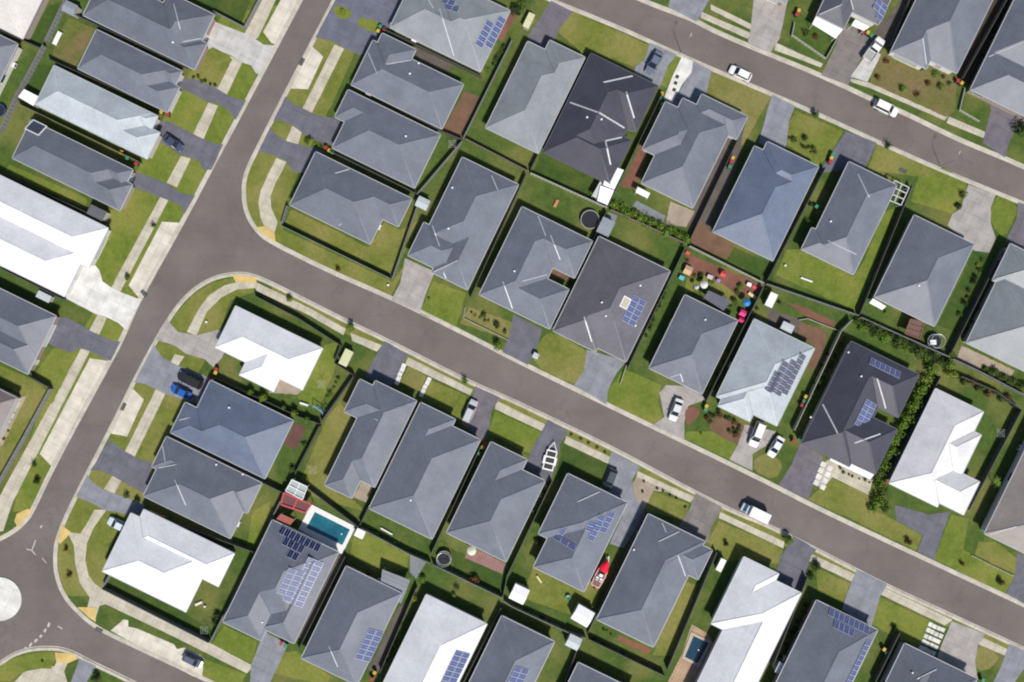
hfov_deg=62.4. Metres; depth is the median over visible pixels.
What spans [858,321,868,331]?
shrub
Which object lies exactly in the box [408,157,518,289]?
house
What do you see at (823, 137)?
lawn
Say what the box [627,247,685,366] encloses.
fence
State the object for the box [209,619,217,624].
shrub
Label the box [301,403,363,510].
lawn
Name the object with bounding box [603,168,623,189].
awning
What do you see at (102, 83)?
fence
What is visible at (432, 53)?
fence
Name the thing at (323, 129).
driveway
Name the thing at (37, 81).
lawn
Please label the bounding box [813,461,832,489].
stepping slabs
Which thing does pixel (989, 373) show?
shrub
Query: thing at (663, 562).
house
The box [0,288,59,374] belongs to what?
house
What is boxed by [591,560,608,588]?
motor boat
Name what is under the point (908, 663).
house
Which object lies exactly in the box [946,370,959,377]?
shrub
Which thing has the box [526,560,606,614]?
lawn
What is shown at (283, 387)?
patio
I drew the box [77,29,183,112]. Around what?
house
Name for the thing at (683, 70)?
paving
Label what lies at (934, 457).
house
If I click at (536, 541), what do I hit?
shrub
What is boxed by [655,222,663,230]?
hedge bush
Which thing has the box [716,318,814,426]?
house
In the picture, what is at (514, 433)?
lawn
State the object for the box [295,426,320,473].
fence
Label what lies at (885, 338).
shrub
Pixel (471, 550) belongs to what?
patio umbrella
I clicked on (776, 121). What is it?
driveway
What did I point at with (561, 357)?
lawn
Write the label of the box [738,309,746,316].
playhouse
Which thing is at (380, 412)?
house
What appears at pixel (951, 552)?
lawn
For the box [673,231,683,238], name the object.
hedge bush
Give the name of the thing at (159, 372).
driveway
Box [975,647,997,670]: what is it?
lawn
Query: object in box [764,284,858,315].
fence
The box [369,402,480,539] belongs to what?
house
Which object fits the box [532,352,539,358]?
letterbox
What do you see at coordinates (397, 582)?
awning
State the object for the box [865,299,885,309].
awning
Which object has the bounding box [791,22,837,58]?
garden wall
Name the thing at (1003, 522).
house
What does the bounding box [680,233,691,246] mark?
hedge bush
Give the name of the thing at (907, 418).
shrub
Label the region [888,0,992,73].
house
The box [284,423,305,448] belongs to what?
deck
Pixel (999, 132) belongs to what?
driveway
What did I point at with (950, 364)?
shrub
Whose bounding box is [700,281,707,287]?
patio umbrella
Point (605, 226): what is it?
garden shed
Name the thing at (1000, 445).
fence
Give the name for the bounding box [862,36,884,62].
pickup
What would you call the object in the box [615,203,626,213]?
hedge bush
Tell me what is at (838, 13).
house
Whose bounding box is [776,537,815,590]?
driveway
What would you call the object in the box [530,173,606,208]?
fence
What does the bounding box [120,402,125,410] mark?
drain grate
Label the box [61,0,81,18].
garden shed
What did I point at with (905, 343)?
shrub
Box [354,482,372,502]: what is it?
patio
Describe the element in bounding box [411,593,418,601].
shrub
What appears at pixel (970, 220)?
driveway
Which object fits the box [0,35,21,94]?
house
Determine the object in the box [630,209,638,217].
hedge bush
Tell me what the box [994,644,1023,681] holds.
driveway
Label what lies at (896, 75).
lawn
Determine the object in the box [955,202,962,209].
shrub
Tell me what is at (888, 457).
shrub
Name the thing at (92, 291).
driveway
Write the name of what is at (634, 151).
fence
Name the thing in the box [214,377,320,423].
fence
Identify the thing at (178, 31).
house
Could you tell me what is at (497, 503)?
house
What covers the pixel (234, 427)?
house
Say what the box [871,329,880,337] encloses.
shrub
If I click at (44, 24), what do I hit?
lawn
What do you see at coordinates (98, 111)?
house
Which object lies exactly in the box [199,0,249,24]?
lawn
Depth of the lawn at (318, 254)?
164.87 m
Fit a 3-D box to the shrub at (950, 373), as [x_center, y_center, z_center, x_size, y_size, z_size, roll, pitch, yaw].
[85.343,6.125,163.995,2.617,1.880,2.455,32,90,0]
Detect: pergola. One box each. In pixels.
[280,492,312,512]
[890,180,908,206]
[900,319,923,338]
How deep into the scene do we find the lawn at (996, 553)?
164.87 m
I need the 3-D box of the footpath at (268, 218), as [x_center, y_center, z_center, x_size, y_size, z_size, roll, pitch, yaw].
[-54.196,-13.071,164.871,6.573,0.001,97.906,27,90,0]
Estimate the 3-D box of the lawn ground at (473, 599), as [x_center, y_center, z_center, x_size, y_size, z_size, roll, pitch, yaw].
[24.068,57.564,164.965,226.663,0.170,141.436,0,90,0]
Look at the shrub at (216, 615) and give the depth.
164.06 m
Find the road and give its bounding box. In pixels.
[0,0,1023,681]
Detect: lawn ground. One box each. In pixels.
[0,0,279,535]
[0,651,124,681]
[57,277,1023,681]
[246,0,1023,593]
[650,0,1023,163]
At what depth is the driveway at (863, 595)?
164.85 m
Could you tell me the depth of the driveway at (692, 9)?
164.86 m
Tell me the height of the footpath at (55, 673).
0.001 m
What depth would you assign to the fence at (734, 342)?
163.82 m
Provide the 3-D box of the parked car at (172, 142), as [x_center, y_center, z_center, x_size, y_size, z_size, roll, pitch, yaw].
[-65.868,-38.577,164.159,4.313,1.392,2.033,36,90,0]
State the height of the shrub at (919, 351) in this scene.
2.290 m
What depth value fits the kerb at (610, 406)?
164.87 m
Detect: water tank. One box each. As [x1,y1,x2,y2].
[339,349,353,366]
[523,12,534,30]
[715,557,725,571]
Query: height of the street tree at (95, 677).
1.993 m
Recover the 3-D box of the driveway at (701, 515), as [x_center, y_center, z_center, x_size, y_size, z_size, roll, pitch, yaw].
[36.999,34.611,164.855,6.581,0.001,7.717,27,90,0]
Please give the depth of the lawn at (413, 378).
164.87 m
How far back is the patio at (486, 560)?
164.87 m
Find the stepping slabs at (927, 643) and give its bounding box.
[918,622,944,655]
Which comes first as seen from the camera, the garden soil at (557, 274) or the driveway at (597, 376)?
the driveway at (597, 376)
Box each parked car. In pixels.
[107,516,125,530]
[162,133,183,151]
[170,384,191,399]
[177,371,203,389]
[182,652,203,667]
[462,399,477,422]
[602,468,617,490]
[645,50,663,74]
[668,397,683,421]
[728,65,751,81]
[748,421,766,447]
[767,435,784,457]
[873,98,898,116]
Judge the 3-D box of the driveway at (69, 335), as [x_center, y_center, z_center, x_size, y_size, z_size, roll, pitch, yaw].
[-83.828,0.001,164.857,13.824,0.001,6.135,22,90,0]
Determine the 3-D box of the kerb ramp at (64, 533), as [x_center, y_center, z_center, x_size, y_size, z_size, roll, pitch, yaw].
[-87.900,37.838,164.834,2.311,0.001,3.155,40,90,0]
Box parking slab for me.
[851,53,880,81]
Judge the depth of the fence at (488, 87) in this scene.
163.81 m
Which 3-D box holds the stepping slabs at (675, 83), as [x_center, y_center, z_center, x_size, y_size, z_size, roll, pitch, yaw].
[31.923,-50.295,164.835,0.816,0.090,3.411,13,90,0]
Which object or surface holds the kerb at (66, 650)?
on the road
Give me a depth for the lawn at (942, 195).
164.87 m
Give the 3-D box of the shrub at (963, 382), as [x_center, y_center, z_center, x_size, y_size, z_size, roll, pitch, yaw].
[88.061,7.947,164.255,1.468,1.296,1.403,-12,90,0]
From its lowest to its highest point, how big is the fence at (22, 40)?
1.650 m
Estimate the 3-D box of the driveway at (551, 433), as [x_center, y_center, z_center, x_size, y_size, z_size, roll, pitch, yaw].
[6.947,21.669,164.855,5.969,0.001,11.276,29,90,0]
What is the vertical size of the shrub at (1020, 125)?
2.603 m
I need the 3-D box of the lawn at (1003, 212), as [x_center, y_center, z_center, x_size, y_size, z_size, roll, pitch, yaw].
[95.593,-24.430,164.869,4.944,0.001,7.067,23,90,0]
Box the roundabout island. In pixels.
[0,577,21,620]
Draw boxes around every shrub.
[132,496,139,503]
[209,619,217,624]
[212,612,219,619]
[247,389,254,395]
[258,394,267,401]
[288,466,295,473]
[290,410,297,416]
[304,416,310,422]
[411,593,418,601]
[419,575,426,582]
[469,575,479,584]
[510,3,523,15]
[516,0,525,8]
[534,538,540,544]
[803,29,810,36]
[806,573,815,581]
[811,560,821,570]
[853,316,863,326]
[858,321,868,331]
[862,320,875,333]
[867,503,879,513]
[870,493,885,506]
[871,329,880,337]
[872,476,888,489]
[874,325,885,336]
[876,466,886,476]
[876,486,888,498]
[879,330,891,343]
[880,459,890,471]
[881,502,891,513]
[884,452,892,460]
[887,443,899,455]
[888,332,896,340]
[891,434,900,445]
[892,338,904,348]
[894,425,905,438]
[895,418,908,429]
[896,336,909,349]
[899,84,907,91]
[901,410,915,423]
[903,345,910,352]
[907,341,919,352]
[907,400,921,412]
[909,391,923,403]
[913,346,927,359]
[914,384,927,394]
[921,374,934,386]
[922,354,933,363]
[925,363,939,376]
[926,350,941,363]
[930,70,940,78]
[936,82,945,90]
[940,357,952,369]
[943,367,957,378]
[945,351,956,358]
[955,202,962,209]
[960,190,968,198]
[961,379,968,385]
[966,377,977,385]
[984,389,992,397]
[986,367,992,376]
[990,367,999,375]
[1003,393,1012,401]
[1005,376,1013,385]
[1013,120,1023,136]
[1015,381,1022,389]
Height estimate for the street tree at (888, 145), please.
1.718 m
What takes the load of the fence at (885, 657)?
on the lawn ground at (473, 599)
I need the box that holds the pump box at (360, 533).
[354,527,365,538]
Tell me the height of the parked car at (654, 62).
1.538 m
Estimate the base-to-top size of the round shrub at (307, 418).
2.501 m
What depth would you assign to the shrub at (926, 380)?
163.63 m
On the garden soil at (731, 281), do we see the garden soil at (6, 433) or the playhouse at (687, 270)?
the playhouse at (687, 270)
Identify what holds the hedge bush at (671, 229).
on the lawn ground at (540, 196)
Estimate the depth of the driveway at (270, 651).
164.86 m
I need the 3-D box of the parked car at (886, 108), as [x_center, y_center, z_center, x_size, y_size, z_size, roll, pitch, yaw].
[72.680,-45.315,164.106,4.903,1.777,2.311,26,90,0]
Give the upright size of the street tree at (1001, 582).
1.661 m
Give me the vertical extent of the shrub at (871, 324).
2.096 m
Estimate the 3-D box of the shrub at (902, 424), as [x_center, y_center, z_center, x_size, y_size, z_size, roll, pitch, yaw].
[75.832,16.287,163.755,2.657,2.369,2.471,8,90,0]
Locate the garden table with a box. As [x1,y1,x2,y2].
[52,31,62,45]
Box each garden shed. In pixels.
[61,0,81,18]
[87,204,110,220]
[415,196,429,210]
[509,582,529,604]
[565,632,582,650]
[571,602,594,626]
[597,216,614,236]
[763,292,777,307]
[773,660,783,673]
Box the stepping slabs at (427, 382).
[419,377,431,396]
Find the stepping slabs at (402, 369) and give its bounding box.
[394,363,405,384]
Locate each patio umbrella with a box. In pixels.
[467,546,475,554]
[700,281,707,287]
[743,299,750,305]
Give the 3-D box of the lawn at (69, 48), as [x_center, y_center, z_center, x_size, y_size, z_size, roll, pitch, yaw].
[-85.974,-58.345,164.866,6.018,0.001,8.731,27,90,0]
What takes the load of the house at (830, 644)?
on the lawn ground at (473, 599)
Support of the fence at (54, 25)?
on the lawn ground at (12, 135)
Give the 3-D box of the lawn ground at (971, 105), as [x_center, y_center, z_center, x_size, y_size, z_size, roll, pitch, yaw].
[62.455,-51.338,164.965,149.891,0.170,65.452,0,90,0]
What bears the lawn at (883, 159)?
on the lawn ground at (540, 196)
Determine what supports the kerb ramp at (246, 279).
on the kerb at (489, 390)
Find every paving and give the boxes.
[664,57,692,102]
[816,460,873,493]
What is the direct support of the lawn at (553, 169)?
on the lawn ground at (540, 196)
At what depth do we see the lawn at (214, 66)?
164.87 m
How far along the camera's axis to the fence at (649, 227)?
163.85 m
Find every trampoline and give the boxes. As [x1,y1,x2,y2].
[0,104,7,116]
[436,550,451,566]
[580,210,599,228]
[925,334,945,348]
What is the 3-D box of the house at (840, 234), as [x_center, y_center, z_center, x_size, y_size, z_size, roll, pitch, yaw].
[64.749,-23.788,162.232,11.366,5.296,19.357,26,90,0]
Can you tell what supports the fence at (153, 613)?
on the lawn at (152, 603)
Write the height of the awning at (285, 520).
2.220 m
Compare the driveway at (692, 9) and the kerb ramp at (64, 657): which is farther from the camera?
the driveway at (692, 9)
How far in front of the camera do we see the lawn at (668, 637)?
164.87 m
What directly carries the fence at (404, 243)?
on the lawn ground at (540, 196)
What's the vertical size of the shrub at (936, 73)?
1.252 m
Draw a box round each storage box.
[36,291,54,302]
[779,321,794,333]
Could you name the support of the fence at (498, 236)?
on the lawn ground at (540, 196)
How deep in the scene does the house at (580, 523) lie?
161.19 m
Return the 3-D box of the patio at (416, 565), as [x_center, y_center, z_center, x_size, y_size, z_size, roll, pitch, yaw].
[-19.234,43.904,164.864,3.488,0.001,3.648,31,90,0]
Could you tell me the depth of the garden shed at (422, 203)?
162.74 m
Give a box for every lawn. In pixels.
[0,366,45,471]
[0,652,55,681]
[4,164,86,207]
[13,5,277,511]
[25,64,51,95]
[30,0,62,46]
[33,347,77,404]
[53,18,93,67]
[58,278,255,595]
[98,229,133,285]
[106,576,210,638]
[107,190,157,237]
[193,48,231,87]
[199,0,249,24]
[202,659,245,681]
[212,626,255,663]
[246,38,353,244]
[247,502,269,548]
[272,287,1008,648]
[275,651,329,681]
[277,227,402,294]
[285,209,420,273]
[298,342,340,405]
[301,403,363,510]
[333,6,351,18]
[351,532,408,571]
[357,18,378,31]
[400,366,426,390]
[420,281,465,326]
[423,381,466,418]
[450,547,507,593]
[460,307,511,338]
[489,411,540,453]
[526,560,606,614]
[533,150,596,196]
[533,333,585,382]
[555,444,607,485]
[558,11,648,65]
[607,369,662,423]
[645,492,687,518]
[653,582,697,655]
[661,56,680,87]
[685,274,740,303]
[685,431,736,458]
[706,71,769,144]
[708,521,782,563]
[727,247,773,282]
[753,454,781,477]
[776,208,893,311]
[787,111,842,165]
[808,478,868,514]
[816,569,849,601]
[833,508,921,549]
[868,144,963,181]
[871,48,956,116]
[872,598,932,645]
[911,168,966,213]
[934,515,1014,592]
[938,251,987,332]
[975,542,1016,573]
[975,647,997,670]
[991,196,1016,234]
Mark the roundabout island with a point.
(10, 598)
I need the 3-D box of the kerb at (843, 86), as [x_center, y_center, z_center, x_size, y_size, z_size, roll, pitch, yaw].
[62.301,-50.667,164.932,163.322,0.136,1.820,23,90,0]
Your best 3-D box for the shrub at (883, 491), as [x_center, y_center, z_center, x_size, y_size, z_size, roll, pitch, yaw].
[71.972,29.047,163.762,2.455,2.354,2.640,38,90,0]
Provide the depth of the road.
165.00 m
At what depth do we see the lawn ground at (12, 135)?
164.88 m
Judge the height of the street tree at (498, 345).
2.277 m
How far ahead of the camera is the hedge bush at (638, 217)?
163.60 m
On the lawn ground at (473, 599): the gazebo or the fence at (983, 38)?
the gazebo
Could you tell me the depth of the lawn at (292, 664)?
164.87 m
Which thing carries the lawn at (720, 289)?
on the garden soil at (731, 281)
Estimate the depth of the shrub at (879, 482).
163.89 m
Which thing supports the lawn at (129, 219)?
on the lawn at (186, 114)
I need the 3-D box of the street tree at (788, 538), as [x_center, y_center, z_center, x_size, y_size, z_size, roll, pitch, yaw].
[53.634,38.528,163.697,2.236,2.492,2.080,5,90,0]
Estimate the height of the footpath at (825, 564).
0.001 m
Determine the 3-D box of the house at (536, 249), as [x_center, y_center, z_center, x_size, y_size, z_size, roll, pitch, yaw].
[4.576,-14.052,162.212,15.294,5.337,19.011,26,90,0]
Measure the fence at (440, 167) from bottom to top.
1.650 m
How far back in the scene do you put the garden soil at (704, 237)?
164.85 m
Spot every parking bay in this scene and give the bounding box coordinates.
[40,0,296,464]
[111,47,322,435]
[111,619,203,676]
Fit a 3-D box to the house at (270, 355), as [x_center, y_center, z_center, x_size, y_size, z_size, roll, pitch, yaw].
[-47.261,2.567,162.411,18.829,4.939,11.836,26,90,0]
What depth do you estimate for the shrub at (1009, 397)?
164.08 m
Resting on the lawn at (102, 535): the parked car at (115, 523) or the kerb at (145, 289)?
the parked car at (115, 523)
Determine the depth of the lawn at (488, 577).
164.87 m
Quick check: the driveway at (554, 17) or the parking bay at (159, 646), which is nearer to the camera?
the driveway at (554, 17)
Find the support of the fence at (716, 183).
on the lawn ground at (540, 196)
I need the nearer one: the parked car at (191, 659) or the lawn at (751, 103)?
the parked car at (191, 659)
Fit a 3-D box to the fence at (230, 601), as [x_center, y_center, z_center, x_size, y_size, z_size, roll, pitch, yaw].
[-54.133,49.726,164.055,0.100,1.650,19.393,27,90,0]
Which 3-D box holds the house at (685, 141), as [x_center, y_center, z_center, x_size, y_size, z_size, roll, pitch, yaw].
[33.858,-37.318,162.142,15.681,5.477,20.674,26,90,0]
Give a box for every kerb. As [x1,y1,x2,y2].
[0,0,302,540]
[0,646,135,681]
[53,272,1023,681]
[242,0,1023,606]
[547,0,1023,203]
[637,0,1023,168]
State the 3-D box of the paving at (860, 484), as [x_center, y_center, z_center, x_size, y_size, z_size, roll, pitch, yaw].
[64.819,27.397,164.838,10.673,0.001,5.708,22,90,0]
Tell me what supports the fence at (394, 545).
on the lawn ground at (473, 599)
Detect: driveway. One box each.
[48,317,119,360]
[64,266,140,329]
[71,659,95,681]
[76,475,143,514]
[91,440,151,492]
[132,172,194,213]
[134,345,208,403]
[156,122,222,169]
[157,320,223,366]
[180,78,245,119]
[207,22,273,73]
[250,633,285,681]
[258,127,322,172]
[273,96,342,144]
[315,0,401,54]
[365,341,407,385]
[392,258,433,311]
[461,386,499,440]
[503,315,541,364]
[525,420,567,483]
[527,1,571,47]
[574,350,624,403]
[600,452,644,547]
[634,43,676,87]
[653,385,704,439]
[668,0,708,20]
[673,61,711,106]
[679,493,721,543]
[729,424,775,469]
[748,0,786,52]
[758,95,794,148]
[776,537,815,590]
[779,443,822,498]
[818,132,876,172]
[821,26,873,84]
[842,570,886,625]
[895,505,950,559]
[937,621,984,678]
[948,184,995,251]
[983,104,1021,156]
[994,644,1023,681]
[1006,202,1023,247]
[1006,554,1023,602]
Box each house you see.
[0,0,48,39]
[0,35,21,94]
[0,175,110,296]
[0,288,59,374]
[0,388,20,440]
[12,119,135,210]
[35,65,161,158]
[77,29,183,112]
[82,0,215,69]
[102,509,235,612]
[143,436,262,538]
[170,380,293,478]
[215,306,322,391]
[222,519,338,643]
[289,151,411,243]
[301,565,402,681]
[324,379,416,498]
[332,89,440,187]
[351,33,463,129]
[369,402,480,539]
[383,594,486,681]
[390,0,509,71]
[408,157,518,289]
[446,441,545,561]
[469,615,554,681]
[479,206,592,328]
[485,40,584,153]
[533,473,627,591]
[542,53,658,183]
[552,236,670,361]
[568,661,620,681]
[596,513,712,646]
[641,94,747,208]
[648,294,737,393]
[695,556,801,681]
[712,141,818,260]
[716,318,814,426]
[767,0,787,5]
[772,599,877,681]
[800,161,897,274]
[800,341,918,473]
[816,0,890,28]
[872,214,974,326]
[880,642,976,681]
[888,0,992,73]
[888,388,983,514]
[962,243,1023,371]
[966,0,1023,120]
[980,440,1023,552]
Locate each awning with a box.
[18,89,37,107]
[276,512,296,525]
[381,568,410,602]
[591,182,601,199]
[597,186,613,205]
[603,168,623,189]
[634,187,649,199]
[702,291,729,310]
[809,17,842,41]
[827,458,873,478]
[847,19,869,33]
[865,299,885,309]
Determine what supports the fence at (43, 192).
on the lawn ground at (12, 135)
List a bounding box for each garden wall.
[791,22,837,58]
[958,88,979,121]
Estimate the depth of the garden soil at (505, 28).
164.87 m
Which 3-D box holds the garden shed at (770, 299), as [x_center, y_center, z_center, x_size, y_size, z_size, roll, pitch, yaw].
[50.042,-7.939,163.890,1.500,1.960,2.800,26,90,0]
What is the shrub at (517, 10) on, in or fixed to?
on the lawn ground at (540, 196)
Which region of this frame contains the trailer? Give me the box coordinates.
[542,442,556,470]
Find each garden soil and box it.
[0,396,25,446]
[298,553,345,638]
[368,603,407,670]
[414,48,452,72]
[443,91,478,137]
[497,9,515,40]
[550,266,581,279]
[621,141,646,188]
[633,477,669,511]
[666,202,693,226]
[681,254,763,297]
[685,406,699,423]
[688,129,743,235]
[690,217,733,258]
[709,416,743,443]
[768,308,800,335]
[787,302,836,325]
[798,322,827,368]
[957,0,1009,85]
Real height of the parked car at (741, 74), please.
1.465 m
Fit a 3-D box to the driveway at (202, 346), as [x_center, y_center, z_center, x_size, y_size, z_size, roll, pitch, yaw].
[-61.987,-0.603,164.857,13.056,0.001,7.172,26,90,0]
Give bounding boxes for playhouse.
[682,265,692,275]
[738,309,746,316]
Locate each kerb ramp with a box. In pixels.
[14,509,32,526]
[55,652,78,662]
[57,525,70,543]
[78,607,95,621]
[232,275,255,282]
[256,226,274,241]
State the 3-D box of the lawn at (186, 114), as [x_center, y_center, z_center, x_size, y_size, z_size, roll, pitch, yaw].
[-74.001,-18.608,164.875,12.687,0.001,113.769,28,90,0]
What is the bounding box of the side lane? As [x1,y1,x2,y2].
[873,0,909,45]
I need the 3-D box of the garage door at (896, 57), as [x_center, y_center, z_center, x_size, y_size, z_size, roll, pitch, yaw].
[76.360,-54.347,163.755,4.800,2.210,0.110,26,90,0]
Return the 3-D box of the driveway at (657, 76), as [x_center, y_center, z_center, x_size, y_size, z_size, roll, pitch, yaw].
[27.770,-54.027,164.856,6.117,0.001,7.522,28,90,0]
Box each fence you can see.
[0,30,44,50]
[0,45,46,132]
[0,172,86,212]
[0,267,66,299]
[0,389,52,483]
[17,103,142,163]
[28,375,51,387]
[44,0,69,43]
[47,58,163,111]
[74,14,187,68]
[101,575,209,642]
[168,436,291,494]
[169,519,255,552]
[209,552,255,642]
[214,0,261,29]
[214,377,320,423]
[254,295,354,374]
[256,486,287,548]
[281,205,390,278]
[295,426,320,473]
[297,554,346,651]
[299,480,359,527]
[320,376,353,422]
[330,151,416,194]
[350,84,461,140]
[360,404,418,524]
[361,526,430,563]
[380,587,416,671]
[383,29,481,78]
[392,207,417,279]
[417,141,462,194]
[430,447,480,555]
[432,563,501,597]
[463,40,511,139]
[463,310,508,340]
[463,607,500,681]
[466,139,528,172]
[470,175,525,298]
[503,480,551,595]
[503,599,585,638]
[530,60,584,170]
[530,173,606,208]
[552,211,606,327]
[564,650,576,681]
[587,513,644,632]
[588,637,664,676]
[609,95,661,203]
[610,209,685,243]
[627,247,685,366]
[666,551,716,669]
[688,246,763,283]
[689,121,746,241]
[705,286,763,400]
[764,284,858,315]
[765,167,825,280]
[770,576,807,666]
[792,320,851,429]
[857,185,912,313]
[859,317,949,356]
[872,630,899,681]
[883,376,940,478]
[888,0,909,47]
[947,248,1003,352]
[951,359,1023,396]
[960,0,1006,79]
[960,376,1021,509]
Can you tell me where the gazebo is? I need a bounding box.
[285,478,309,499]
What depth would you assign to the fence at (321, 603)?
163.53 m
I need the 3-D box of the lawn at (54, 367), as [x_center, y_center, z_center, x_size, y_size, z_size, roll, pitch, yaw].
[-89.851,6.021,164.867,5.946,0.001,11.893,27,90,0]
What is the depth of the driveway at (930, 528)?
164.85 m
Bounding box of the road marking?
[24,622,49,649]
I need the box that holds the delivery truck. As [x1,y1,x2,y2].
[740,502,771,523]
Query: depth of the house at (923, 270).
161.21 m
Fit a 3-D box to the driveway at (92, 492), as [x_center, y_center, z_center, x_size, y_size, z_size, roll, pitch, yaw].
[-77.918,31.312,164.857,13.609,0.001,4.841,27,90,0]
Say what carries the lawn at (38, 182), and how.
on the lawn ground at (12, 135)
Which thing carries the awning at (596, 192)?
on the lawn ground at (540, 196)
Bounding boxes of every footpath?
[0,0,274,530]
[15,662,66,681]
[69,510,250,672]
[104,45,343,492]
[187,282,381,350]
[405,357,1006,654]
[701,5,984,137]
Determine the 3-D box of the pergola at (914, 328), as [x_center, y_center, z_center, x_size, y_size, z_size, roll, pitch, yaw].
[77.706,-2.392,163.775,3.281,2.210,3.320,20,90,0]
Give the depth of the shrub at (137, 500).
164.12 m
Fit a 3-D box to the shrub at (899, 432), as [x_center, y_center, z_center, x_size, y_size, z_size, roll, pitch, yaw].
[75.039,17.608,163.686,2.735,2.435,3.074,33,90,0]
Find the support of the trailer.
on the driveway at (551, 433)
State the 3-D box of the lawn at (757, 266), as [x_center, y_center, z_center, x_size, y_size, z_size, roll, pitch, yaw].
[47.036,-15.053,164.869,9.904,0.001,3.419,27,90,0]
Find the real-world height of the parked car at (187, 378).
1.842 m
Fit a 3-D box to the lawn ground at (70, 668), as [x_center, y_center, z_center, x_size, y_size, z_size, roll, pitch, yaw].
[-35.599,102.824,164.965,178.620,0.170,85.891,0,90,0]
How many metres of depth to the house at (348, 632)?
161.17 m
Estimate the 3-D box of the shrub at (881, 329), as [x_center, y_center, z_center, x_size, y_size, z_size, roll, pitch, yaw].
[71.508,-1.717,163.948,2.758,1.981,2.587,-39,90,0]
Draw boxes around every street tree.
[91,675,100,681]
[345,323,354,330]
[462,378,468,384]
[493,341,501,351]
[783,534,793,544]
[812,110,819,117]
[884,141,892,148]
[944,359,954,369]
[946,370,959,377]
[989,474,1000,487]
[997,578,1005,584]
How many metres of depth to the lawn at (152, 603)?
164.87 m
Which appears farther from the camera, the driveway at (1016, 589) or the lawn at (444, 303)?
the lawn at (444, 303)
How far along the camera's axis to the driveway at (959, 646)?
164.85 m
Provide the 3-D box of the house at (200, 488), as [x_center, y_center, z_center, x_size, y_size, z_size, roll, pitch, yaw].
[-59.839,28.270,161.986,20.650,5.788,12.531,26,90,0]
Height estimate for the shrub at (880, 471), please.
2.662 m
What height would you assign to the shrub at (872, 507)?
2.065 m
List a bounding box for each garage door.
[5,402,19,424]
[42,325,56,346]
[94,237,107,259]
[892,55,916,67]
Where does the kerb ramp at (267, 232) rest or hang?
on the footpath at (268, 218)
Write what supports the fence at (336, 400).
on the lawn ground at (473, 599)
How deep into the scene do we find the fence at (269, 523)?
163.61 m
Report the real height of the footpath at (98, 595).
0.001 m
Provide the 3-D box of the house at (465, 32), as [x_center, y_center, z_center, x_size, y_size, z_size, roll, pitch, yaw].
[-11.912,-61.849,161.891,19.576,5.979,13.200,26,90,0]
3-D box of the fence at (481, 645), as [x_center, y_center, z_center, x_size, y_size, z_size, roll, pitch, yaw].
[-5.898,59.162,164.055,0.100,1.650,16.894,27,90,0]
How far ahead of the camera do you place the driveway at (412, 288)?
164.85 m
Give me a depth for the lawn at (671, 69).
164.87 m
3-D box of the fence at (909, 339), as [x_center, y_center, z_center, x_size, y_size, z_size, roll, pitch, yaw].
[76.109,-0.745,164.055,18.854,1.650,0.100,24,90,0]
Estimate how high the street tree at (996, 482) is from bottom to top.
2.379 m
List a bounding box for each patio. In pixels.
[269,380,301,394]
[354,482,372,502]
[410,555,425,577]
[465,550,504,573]
[597,213,616,235]
[617,636,650,653]
[632,201,664,223]
[668,624,712,681]
[957,346,1013,375]
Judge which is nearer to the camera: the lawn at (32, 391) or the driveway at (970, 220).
the driveway at (970, 220)
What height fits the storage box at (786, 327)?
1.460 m
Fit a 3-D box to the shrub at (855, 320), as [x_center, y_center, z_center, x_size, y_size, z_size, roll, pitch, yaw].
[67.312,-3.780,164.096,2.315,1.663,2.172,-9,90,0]
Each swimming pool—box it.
[299,505,355,553]
[681,632,710,667]
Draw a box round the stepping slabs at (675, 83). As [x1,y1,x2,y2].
[672,74,678,91]
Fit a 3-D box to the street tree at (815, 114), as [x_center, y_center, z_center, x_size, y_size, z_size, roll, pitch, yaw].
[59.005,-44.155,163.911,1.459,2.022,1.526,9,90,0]
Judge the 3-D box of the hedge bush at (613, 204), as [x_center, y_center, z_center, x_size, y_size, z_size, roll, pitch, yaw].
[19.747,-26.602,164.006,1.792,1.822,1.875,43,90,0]
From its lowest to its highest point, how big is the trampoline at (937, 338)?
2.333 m
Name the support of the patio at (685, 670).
on the lawn ground at (473, 599)
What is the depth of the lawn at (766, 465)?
164.87 m
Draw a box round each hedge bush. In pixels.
[608,200,617,208]
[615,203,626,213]
[623,208,632,219]
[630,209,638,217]
[634,213,643,222]
[640,214,653,227]
[650,218,658,225]
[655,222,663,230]
[660,227,670,237]
[668,225,677,234]
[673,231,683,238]
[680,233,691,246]
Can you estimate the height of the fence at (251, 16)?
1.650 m
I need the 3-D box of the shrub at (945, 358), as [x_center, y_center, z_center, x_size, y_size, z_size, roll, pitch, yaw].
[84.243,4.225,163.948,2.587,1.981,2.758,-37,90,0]
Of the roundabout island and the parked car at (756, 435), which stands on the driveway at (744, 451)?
the parked car at (756, 435)
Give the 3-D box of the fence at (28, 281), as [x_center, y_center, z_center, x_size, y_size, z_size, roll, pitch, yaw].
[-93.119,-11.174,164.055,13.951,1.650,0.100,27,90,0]

